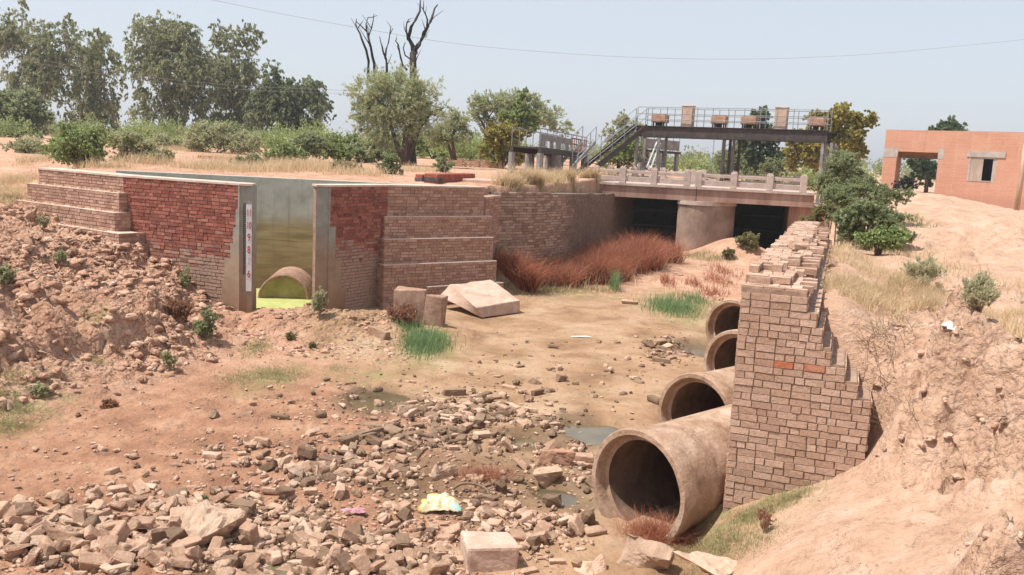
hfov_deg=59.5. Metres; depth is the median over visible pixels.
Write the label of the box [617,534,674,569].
boulder
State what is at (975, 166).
window
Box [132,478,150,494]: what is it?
broken brick
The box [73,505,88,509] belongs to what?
broken brick
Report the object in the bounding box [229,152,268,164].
bush
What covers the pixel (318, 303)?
weed
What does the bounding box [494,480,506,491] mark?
stone
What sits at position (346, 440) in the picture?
broken brick
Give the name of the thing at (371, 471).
stone
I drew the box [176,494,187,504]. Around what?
broken brick
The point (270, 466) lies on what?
broken brick
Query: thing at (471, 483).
hose
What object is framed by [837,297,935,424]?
twig tangle
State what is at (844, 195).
bush
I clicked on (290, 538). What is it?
broken brick
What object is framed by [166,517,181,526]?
stone
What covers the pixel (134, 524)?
stone
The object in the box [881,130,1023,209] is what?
brick house
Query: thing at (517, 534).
broken brick
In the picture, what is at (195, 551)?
stone
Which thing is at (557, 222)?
retaining wall
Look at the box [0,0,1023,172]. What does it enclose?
sky
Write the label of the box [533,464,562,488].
mortar lump
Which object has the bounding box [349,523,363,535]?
broken brick
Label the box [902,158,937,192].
leafy tree
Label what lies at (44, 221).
weed
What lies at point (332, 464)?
mortar lump
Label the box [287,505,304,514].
broken brick
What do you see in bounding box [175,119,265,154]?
bush
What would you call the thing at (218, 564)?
stone
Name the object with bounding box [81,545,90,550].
broken brick
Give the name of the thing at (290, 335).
weed
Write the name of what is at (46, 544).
stone
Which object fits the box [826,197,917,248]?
bush
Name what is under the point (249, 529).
broken brick
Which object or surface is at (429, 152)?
bush
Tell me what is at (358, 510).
rag
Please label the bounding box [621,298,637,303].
brick lump
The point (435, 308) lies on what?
concrete stub
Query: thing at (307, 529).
broken brick
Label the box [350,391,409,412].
water
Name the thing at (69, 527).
broken brick
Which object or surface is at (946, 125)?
leafy tree
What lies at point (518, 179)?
straw grass
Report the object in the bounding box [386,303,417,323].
weed
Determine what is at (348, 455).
broken brick
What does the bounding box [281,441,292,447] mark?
stone
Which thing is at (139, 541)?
broken brick
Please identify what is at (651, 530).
dry brush
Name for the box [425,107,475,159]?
acacia tree
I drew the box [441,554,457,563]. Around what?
stone
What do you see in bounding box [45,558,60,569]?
stone
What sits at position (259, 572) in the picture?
broken brick
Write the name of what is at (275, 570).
water
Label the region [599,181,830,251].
bridge
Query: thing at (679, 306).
green grass
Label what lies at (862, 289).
straw grass
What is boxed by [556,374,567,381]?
brick lump
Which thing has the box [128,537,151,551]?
broken brick
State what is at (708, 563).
boulder
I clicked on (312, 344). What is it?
weed
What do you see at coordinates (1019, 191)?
timber pole
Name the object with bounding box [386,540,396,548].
stone
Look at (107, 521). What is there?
broken brick
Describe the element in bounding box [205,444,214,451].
stone
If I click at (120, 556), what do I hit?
broken brick
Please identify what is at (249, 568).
broken brick
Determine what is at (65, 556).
broken brick
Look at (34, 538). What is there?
broken brick
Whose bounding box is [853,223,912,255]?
bush
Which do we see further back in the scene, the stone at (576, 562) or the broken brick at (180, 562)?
the stone at (576, 562)
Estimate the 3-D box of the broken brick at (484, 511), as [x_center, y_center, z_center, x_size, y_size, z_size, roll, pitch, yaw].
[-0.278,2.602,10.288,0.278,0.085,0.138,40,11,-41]
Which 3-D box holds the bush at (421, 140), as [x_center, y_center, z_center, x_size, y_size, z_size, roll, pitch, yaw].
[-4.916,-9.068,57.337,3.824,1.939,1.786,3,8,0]
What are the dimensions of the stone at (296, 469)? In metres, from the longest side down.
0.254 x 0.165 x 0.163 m
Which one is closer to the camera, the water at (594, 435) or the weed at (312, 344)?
the water at (594, 435)
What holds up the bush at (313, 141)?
on the ground at (862, 529)
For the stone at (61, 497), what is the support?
on the ground at (862, 529)
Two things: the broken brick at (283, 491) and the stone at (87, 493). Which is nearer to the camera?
the stone at (87, 493)
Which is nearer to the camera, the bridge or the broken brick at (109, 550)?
the broken brick at (109, 550)
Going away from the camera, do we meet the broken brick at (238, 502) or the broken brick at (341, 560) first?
the broken brick at (341, 560)
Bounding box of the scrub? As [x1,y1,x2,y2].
[4,115,937,183]
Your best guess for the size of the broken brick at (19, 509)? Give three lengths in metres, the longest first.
0.283 x 0.207 x 0.141 m
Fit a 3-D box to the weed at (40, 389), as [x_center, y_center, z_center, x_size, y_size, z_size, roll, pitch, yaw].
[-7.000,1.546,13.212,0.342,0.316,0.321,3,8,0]
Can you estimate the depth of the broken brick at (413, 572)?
8.70 m
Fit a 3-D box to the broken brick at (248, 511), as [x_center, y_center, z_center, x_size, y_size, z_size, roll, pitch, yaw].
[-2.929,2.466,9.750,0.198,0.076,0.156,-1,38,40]
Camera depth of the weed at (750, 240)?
34.30 m
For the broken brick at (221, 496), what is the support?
on the ground at (862, 529)
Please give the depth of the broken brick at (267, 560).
9.07 m
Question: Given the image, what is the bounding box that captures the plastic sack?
[418,492,461,512]
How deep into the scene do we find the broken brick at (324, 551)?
9.08 m
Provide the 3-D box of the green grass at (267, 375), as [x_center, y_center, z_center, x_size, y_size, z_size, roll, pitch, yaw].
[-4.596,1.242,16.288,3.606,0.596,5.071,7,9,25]
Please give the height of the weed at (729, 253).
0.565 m
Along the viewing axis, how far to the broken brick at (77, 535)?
8.80 m
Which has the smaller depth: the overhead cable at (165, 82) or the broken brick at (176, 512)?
the broken brick at (176, 512)
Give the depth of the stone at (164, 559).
8.53 m
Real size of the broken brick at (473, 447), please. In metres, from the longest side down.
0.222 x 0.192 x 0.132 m
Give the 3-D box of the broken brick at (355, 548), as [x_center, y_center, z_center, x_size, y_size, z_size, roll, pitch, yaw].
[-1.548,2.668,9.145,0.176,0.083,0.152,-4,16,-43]
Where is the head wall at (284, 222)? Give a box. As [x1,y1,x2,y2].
[116,170,426,287]
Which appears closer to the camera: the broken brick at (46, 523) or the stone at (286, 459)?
the broken brick at (46, 523)
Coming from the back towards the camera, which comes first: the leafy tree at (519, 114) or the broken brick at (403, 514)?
the leafy tree at (519, 114)
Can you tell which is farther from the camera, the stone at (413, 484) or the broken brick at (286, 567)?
the stone at (413, 484)
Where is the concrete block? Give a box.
[460,531,518,572]
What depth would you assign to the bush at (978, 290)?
8.94 m
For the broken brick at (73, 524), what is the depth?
9.05 m
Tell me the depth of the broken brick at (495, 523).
9.88 m
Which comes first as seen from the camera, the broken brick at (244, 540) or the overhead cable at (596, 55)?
the broken brick at (244, 540)
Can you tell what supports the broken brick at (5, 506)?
on the ground at (862, 529)
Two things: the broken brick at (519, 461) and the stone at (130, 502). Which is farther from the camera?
the broken brick at (519, 461)
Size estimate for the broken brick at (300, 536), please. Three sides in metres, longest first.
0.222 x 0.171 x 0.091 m
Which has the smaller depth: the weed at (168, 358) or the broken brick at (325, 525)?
the broken brick at (325, 525)
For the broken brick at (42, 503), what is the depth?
9.72 m
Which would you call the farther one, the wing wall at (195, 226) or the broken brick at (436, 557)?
the wing wall at (195, 226)
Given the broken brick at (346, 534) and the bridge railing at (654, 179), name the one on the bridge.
the bridge railing at (654, 179)
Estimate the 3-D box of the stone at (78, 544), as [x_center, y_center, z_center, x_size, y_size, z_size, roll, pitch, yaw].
[-4.202,2.528,8.700,0.228,0.123,0.262,-26,-14,-18]
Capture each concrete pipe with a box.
[258,266,311,299]
[592,404,731,542]
[658,366,734,422]
[703,329,737,371]
[705,299,740,342]
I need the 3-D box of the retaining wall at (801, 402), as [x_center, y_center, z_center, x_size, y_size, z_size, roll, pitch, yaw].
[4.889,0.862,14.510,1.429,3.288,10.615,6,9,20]
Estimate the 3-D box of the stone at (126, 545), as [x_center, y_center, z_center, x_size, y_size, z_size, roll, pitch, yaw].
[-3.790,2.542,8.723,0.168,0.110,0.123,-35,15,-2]
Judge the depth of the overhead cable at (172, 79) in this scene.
46.81 m
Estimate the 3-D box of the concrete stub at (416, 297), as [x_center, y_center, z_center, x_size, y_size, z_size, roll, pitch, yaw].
[-2.304,0.512,20.495,0.800,1.045,0.368,2,8,12]
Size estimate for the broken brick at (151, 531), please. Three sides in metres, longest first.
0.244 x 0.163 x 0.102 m
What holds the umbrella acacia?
on the ground at (862, 529)
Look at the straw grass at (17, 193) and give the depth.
27.24 m
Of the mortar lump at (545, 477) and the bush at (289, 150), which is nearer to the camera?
the mortar lump at (545, 477)
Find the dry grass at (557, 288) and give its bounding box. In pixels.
[499,245,740,296]
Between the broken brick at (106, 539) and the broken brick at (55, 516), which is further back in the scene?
the broken brick at (55, 516)
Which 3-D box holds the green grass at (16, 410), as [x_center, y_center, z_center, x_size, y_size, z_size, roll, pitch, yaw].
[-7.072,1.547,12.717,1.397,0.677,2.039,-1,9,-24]
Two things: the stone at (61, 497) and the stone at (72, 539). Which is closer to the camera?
the stone at (72, 539)
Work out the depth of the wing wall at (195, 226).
20.65 m
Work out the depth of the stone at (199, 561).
8.68 m
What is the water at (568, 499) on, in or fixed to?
on the ground at (862, 529)
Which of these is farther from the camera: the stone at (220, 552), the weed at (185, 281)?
the weed at (185, 281)
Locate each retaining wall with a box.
[490,192,634,266]
[723,221,872,512]
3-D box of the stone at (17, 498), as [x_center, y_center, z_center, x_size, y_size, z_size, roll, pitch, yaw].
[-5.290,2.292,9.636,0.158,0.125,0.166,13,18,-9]
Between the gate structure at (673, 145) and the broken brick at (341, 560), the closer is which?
the broken brick at (341, 560)
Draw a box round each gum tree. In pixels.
[0,0,127,131]
[114,9,224,139]
[202,18,267,131]
[241,58,336,136]
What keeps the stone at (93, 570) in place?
on the ground at (862, 529)
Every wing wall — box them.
[16,167,256,312]
[312,184,503,310]
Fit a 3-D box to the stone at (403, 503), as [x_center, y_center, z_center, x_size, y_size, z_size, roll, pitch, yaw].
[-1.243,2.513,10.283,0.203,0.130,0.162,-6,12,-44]
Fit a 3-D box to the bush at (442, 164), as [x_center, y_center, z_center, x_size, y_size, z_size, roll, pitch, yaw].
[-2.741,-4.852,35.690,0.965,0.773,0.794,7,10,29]
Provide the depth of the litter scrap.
9.14 m
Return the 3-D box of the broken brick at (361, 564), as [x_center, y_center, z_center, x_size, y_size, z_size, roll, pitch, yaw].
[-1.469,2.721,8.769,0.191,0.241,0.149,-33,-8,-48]
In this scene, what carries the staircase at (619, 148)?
on the ground at (862, 529)
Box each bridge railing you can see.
[593,165,807,192]
[607,165,800,184]
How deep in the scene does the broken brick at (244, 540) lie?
9.14 m
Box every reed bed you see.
[493,227,703,292]
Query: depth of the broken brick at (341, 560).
8.81 m
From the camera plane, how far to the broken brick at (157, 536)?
8.92 m
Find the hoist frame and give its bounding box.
[634,105,836,203]
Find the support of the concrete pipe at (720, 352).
on the ground at (862, 529)
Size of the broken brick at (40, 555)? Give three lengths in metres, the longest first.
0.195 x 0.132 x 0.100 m
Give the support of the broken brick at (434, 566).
on the ground at (862, 529)
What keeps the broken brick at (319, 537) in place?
on the ground at (862, 529)
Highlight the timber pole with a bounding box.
[1014,144,1023,210]
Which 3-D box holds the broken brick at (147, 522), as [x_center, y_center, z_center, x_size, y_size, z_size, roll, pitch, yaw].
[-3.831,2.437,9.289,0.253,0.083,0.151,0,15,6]
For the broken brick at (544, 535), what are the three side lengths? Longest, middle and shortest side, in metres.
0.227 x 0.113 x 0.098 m
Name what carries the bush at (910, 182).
on the ground at (862, 529)
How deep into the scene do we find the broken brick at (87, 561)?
8.38 m
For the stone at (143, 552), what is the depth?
8.64 m
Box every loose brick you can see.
[788,241,806,249]
[827,258,838,266]
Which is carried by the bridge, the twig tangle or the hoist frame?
the hoist frame
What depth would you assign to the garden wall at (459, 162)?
46.54 m
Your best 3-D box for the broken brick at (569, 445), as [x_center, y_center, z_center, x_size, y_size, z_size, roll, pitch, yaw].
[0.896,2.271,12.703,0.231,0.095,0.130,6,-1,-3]
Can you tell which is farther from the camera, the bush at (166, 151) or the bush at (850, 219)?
the bush at (166, 151)
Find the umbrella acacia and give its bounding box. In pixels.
[466,86,578,160]
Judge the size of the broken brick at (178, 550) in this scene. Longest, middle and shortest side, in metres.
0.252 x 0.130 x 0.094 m
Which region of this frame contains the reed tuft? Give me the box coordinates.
[656,252,745,299]
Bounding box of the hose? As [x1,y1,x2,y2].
[452,482,489,493]
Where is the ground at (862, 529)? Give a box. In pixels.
[0,135,1023,574]
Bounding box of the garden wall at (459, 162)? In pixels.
[446,158,501,167]
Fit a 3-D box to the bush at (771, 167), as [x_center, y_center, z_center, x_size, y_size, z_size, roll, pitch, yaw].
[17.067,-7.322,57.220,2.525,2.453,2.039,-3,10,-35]
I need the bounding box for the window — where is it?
[967,157,996,181]
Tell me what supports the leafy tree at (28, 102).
on the ground at (862, 529)
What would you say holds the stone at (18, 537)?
on the ground at (862, 529)
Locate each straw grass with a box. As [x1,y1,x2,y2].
[0,149,60,208]
[35,142,461,180]
[486,161,629,256]
[817,235,1023,337]
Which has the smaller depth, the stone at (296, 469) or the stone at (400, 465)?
the stone at (296, 469)
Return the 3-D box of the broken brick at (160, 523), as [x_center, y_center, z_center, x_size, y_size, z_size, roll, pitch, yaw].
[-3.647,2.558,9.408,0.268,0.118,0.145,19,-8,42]
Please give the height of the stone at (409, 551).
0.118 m
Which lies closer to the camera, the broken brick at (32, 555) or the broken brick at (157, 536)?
the broken brick at (32, 555)
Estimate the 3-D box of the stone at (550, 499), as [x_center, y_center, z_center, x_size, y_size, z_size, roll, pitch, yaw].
[0.474,2.521,10.655,0.250,0.167,0.166,4,8,6]
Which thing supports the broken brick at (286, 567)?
on the ground at (862, 529)
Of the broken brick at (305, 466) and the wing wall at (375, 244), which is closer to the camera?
the broken brick at (305, 466)
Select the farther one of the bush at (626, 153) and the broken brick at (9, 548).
the bush at (626, 153)
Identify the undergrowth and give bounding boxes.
[0,111,876,189]
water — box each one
[256,288,366,309]
[261,557,302,574]
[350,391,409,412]
[515,440,544,444]
[535,488,577,505]
[560,425,619,445]
[681,344,705,354]
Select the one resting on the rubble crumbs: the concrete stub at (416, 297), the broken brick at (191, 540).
the broken brick at (191, 540)
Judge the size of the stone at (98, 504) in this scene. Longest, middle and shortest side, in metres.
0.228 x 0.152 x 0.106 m
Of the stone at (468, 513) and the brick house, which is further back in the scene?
the brick house
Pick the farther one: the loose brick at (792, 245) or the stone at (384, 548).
the loose brick at (792, 245)
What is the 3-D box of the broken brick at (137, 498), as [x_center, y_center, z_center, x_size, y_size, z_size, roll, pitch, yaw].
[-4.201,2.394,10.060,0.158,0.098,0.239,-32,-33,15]
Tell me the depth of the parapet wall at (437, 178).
26.98 m
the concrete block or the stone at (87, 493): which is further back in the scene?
the stone at (87, 493)
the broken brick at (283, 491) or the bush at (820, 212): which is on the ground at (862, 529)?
the bush at (820, 212)
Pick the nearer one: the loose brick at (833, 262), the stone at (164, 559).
the stone at (164, 559)
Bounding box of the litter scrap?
[941,321,955,329]
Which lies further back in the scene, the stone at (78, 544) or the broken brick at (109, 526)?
the broken brick at (109, 526)
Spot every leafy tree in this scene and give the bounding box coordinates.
[0,79,56,138]
[498,86,541,165]
[598,109,643,167]
[736,105,785,180]
[781,101,880,174]
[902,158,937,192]
[928,115,968,130]
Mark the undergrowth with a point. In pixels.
(271, 140)
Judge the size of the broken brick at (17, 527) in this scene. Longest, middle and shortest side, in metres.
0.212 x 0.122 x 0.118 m
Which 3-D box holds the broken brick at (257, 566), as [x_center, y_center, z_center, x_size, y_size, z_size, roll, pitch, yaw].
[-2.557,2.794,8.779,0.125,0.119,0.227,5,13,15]
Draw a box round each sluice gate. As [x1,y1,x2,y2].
[632,198,677,244]
[733,203,784,248]
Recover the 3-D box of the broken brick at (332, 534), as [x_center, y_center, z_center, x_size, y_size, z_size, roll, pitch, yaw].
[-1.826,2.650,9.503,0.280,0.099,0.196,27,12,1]
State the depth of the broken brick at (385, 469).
11.24 m
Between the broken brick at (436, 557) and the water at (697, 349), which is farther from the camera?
the water at (697, 349)
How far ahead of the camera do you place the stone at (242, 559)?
8.90 m
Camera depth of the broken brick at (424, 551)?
9.11 m
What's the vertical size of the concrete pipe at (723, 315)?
1.349 m
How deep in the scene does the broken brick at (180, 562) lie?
8.53 m
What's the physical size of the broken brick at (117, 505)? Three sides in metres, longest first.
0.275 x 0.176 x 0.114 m
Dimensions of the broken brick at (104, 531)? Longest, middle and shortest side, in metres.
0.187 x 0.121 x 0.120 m
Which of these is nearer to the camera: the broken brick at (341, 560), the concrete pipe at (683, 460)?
the broken brick at (341, 560)
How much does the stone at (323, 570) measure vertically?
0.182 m
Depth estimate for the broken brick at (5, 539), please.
8.72 m
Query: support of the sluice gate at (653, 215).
attached to the bridge
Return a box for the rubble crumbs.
[0,311,694,574]
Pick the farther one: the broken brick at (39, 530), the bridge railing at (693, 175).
the bridge railing at (693, 175)
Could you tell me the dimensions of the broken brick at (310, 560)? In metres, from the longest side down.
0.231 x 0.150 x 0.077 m
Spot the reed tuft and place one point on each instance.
(707, 291)
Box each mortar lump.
[315,459,337,484]
[430,461,458,480]
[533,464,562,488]
[535,448,575,466]
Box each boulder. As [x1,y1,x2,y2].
[178,499,246,545]
[574,553,606,574]
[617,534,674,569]
[673,551,736,574]
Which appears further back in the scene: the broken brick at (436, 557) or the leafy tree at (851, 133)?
the leafy tree at (851, 133)
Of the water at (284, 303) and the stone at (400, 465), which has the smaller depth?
the stone at (400, 465)
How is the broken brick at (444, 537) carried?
on the ground at (862, 529)
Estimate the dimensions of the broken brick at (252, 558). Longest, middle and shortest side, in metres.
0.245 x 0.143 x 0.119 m
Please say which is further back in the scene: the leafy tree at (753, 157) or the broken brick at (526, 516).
the leafy tree at (753, 157)
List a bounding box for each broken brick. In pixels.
[0,501,11,518]
[0,536,9,544]
[2,543,35,552]
[3,501,33,519]
[4,515,26,524]
[9,523,28,533]
[22,547,41,566]
[23,520,51,531]
[28,524,44,543]
[30,535,43,549]
[36,500,48,505]
[36,506,56,514]
[38,552,43,559]
[44,503,60,515]
[46,513,59,521]
[46,524,73,535]
[46,527,79,540]
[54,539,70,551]
[55,506,73,517]
[60,552,74,561]
[65,522,81,526]
[67,533,84,538]
[72,508,85,522]
[72,526,83,531]
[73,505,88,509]
[78,552,110,570]
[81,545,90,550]
[82,514,101,527]
[84,524,101,540]
[89,486,102,495]
[96,519,114,528]
[97,535,118,552]
[99,520,126,530]
[99,542,121,564]
[100,525,108,535]
[109,521,130,541]
[109,550,135,565]
[110,500,127,510]
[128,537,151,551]
[129,495,147,500]
[130,516,155,528]
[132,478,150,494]
[133,538,143,543]
[135,534,150,538]
[145,549,159,566]
[145,550,167,565]
[147,527,169,535]
[151,531,166,543]
[155,520,166,526]
[164,526,186,545]
[170,506,190,517]
[171,533,201,549]
[171,557,194,568]
[172,544,187,557]
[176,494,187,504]
[207,536,225,558]
[209,491,230,502]
[215,554,238,567]
[229,497,256,511]
[234,567,247,574]
[238,535,253,544]
[239,506,252,518]
[239,520,259,544]
[243,552,261,566]
[243,563,256,573]
[243,569,265,574]
[253,563,260,570]
[259,460,277,471]
[261,544,274,563]
[274,486,294,497]
[276,549,289,560]
[276,563,290,570]
[279,495,296,498]
[283,534,296,544]
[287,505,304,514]
[293,530,308,547]
[296,547,316,558]
[297,445,316,458]
[297,461,311,472]
[297,520,313,534]
[302,555,318,567]
[306,461,316,471]
[307,531,325,543]
[314,516,329,530]
[317,546,329,560]
[320,555,333,567]
[325,527,339,540]
[328,545,343,556]
[332,449,353,455]
[334,550,351,574]
[338,434,359,445]
[338,463,354,479]
[338,526,359,543]
[344,451,357,461]
[347,552,371,574]
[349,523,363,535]
[350,544,363,554]
[354,476,367,484]
[356,547,375,560]
[365,434,382,446]
[377,558,397,573]
[380,462,390,477]
[384,551,403,565]
[385,537,395,541]
[395,532,410,550]
[396,507,413,521]
[406,569,418,574]
[408,448,422,457]
[409,531,425,539]
[414,546,429,555]
[417,431,432,438]
[417,568,429,574]
[425,558,447,574]
[428,552,441,561]
[433,540,458,550]
[436,533,454,542]
[436,545,446,551]
[442,522,464,533]
[468,442,482,453]
[478,506,493,518]
[487,518,503,527]
[501,436,513,452]
[510,528,526,541]
[512,453,530,469]
[515,510,534,521]
[523,536,541,548]
[528,530,549,540]
[542,531,557,544]
[544,439,561,449]
[567,443,583,451]
[567,514,585,536]
[585,477,592,487]
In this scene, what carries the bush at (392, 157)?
on the ground at (862, 529)
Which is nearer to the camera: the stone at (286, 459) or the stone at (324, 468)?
the stone at (324, 468)
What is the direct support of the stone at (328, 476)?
on the ground at (862, 529)
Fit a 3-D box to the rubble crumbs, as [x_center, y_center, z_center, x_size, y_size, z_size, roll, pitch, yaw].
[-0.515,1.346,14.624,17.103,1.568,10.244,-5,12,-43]
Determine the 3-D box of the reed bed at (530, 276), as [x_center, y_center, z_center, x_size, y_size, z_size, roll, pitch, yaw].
[3.415,-1.212,29.966,5.200,1.706,13.984,8,10,30]
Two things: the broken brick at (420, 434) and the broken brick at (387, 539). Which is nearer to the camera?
the broken brick at (387, 539)
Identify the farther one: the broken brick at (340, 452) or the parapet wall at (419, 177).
the parapet wall at (419, 177)
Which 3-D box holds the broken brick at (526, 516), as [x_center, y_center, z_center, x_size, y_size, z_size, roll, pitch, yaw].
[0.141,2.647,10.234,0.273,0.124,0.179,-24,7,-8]
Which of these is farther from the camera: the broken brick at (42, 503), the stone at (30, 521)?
the broken brick at (42, 503)
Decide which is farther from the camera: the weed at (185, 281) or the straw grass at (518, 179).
the straw grass at (518, 179)
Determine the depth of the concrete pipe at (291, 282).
23.39 m
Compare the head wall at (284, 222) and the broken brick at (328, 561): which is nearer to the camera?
the broken brick at (328, 561)
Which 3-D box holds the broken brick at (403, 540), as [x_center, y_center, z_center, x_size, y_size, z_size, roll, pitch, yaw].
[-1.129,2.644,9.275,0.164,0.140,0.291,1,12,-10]
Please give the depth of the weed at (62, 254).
17.98 m
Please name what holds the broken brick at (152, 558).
on the ground at (862, 529)
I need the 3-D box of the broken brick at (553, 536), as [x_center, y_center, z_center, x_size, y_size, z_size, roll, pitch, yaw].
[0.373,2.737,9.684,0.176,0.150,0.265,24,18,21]
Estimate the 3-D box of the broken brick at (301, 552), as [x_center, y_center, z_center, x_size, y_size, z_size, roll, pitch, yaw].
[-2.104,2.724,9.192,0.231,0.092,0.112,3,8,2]
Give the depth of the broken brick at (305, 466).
11.28 m
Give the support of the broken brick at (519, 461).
on the ground at (862, 529)
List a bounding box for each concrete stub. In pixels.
[393,286,426,323]
[423,294,447,326]
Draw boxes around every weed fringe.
[638,478,830,574]
[814,189,946,242]
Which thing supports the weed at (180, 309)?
on the ground at (862, 529)
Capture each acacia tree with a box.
[338,60,453,165]
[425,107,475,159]
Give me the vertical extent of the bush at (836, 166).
4.268 m
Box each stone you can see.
[7,531,30,544]
[11,494,27,504]
[21,516,41,526]
[37,535,56,555]
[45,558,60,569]
[50,489,68,504]
[59,515,72,525]
[68,536,81,543]
[68,539,90,551]
[71,548,89,557]
[85,488,95,496]
[88,568,98,573]
[91,499,106,509]
[119,497,137,506]
[121,542,131,547]
[127,519,140,531]
[137,546,150,558]
[144,499,158,509]
[155,556,174,567]
[159,556,168,564]
[164,495,178,513]
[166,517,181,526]
[184,545,202,557]
[187,553,202,566]
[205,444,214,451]
[209,545,232,557]
[213,559,231,571]
[215,566,235,574]
[237,555,245,568]
[267,525,284,535]
[278,454,292,468]
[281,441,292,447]
[286,463,303,476]
[291,566,301,574]
[313,566,328,574]
[319,465,329,473]
[322,472,338,481]
[364,534,374,541]
[365,468,374,476]
[376,543,389,553]
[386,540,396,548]
[386,566,402,574]
[395,463,406,466]
[395,500,410,510]
[403,548,422,559]
[406,479,417,489]
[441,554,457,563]
[463,510,473,516]
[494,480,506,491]
[533,520,550,531]
[541,493,561,506]
[571,559,582,566]
[581,510,595,524]
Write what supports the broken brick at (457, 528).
on the ground at (862, 529)
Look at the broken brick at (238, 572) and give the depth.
8.54 m
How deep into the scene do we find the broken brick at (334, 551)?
8.98 m
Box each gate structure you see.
[508,127,587,173]
[625,137,680,170]
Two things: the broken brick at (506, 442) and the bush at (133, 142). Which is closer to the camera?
the broken brick at (506, 442)
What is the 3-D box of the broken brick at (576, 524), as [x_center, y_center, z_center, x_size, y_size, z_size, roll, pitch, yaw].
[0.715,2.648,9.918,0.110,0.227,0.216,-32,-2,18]
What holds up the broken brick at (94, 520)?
on the ground at (862, 529)
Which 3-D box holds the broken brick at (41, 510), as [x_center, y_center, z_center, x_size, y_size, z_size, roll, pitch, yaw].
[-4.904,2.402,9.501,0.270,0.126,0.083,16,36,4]
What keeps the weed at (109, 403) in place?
on the ground at (862, 529)
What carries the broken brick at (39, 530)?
on the ground at (862, 529)
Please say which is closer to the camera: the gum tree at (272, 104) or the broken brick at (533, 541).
the broken brick at (533, 541)
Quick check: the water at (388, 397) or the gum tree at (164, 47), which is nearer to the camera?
the water at (388, 397)
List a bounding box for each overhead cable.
[0,50,364,90]
[1,55,346,93]
[215,0,1023,58]
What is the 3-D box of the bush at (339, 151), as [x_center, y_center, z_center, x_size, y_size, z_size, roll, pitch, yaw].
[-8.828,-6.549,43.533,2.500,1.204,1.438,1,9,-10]
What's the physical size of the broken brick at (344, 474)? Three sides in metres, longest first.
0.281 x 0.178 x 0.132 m
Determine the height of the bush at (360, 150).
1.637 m
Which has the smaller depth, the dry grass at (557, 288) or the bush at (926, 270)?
the bush at (926, 270)
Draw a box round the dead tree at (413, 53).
[352,0,441,165]
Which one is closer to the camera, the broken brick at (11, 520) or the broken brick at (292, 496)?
the broken brick at (11, 520)
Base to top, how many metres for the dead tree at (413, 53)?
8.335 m
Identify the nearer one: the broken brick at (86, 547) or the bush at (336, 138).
the broken brick at (86, 547)
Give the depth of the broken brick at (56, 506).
9.54 m
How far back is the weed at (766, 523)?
8.87 m
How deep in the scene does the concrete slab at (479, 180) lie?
27.71 m
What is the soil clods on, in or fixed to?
on the ground at (862, 529)
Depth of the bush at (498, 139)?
46.12 m
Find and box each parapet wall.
[414,174,423,181]
[423,173,474,183]
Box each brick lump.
[368,325,390,339]
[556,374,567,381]
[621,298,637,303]
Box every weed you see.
[0,262,19,288]
[24,381,50,397]
[36,212,49,230]
[52,249,66,265]
[99,398,119,408]
[160,350,177,369]
[164,298,193,319]
[179,267,192,290]
[192,304,219,339]
[285,331,297,339]
[309,341,317,348]
[310,286,328,315]
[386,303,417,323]
[721,247,735,257]
[734,231,759,250]
[756,507,776,533]
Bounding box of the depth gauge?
[243,203,251,290]
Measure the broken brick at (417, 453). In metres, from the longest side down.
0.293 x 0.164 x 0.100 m
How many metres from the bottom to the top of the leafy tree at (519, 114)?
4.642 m
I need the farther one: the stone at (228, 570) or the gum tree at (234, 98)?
the gum tree at (234, 98)
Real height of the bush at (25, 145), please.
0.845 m
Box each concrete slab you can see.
[441,280,519,317]
[462,178,499,183]
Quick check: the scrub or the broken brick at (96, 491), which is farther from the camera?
the scrub
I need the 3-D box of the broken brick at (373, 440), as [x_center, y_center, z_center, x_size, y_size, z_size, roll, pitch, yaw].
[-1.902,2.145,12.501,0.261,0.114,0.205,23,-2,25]
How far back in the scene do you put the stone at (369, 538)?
9.37 m
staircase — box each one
[559,126,596,168]
[576,108,648,174]
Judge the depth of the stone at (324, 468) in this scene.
11.10 m
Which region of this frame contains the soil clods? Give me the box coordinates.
[0,183,1023,574]
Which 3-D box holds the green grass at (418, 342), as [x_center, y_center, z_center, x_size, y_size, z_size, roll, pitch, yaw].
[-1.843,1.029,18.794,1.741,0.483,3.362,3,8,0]
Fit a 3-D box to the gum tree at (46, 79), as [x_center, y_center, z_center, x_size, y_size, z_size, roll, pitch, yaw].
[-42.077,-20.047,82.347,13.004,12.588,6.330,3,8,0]
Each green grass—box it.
[0,363,67,439]
[86,334,396,390]
[388,317,465,363]
[608,267,624,291]
[629,287,721,320]
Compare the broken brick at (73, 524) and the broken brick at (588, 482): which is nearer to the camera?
the broken brick at (73, 524)
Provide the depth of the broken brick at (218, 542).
8.96 m
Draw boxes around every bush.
[0,136,49,153]
[38,117,113,166]
[104,131,164,160]
[149,130,185,148]
[160,147,177,160]
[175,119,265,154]
[204,120,243,151]
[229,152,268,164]
[262,141,308,161]
[287,130,330,160]
[309,140,355,161]
[324,132,360,160]
[329,159,362,169]
[344,133,389,162]
[376,148,403,174]
[416,132,454,158]
[416,141,448,157]
[431,156,454,172]
[476,119,530,168]
[594,127,643,173]
[713,145,747,179]
[758,157,801,182]
[799,202,840,239]
[812,147,874,247]
[816,173,916,244]
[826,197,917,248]
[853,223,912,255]
[891,175,918,190]
[899,252,947,288]
[960,269,1002,312]
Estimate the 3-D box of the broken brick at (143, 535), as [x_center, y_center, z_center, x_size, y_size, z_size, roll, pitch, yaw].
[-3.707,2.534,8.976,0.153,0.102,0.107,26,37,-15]
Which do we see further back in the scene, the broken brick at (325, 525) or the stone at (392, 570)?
the broken brick at (325, 525)
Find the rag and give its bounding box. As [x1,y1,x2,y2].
[340,507,364,513]

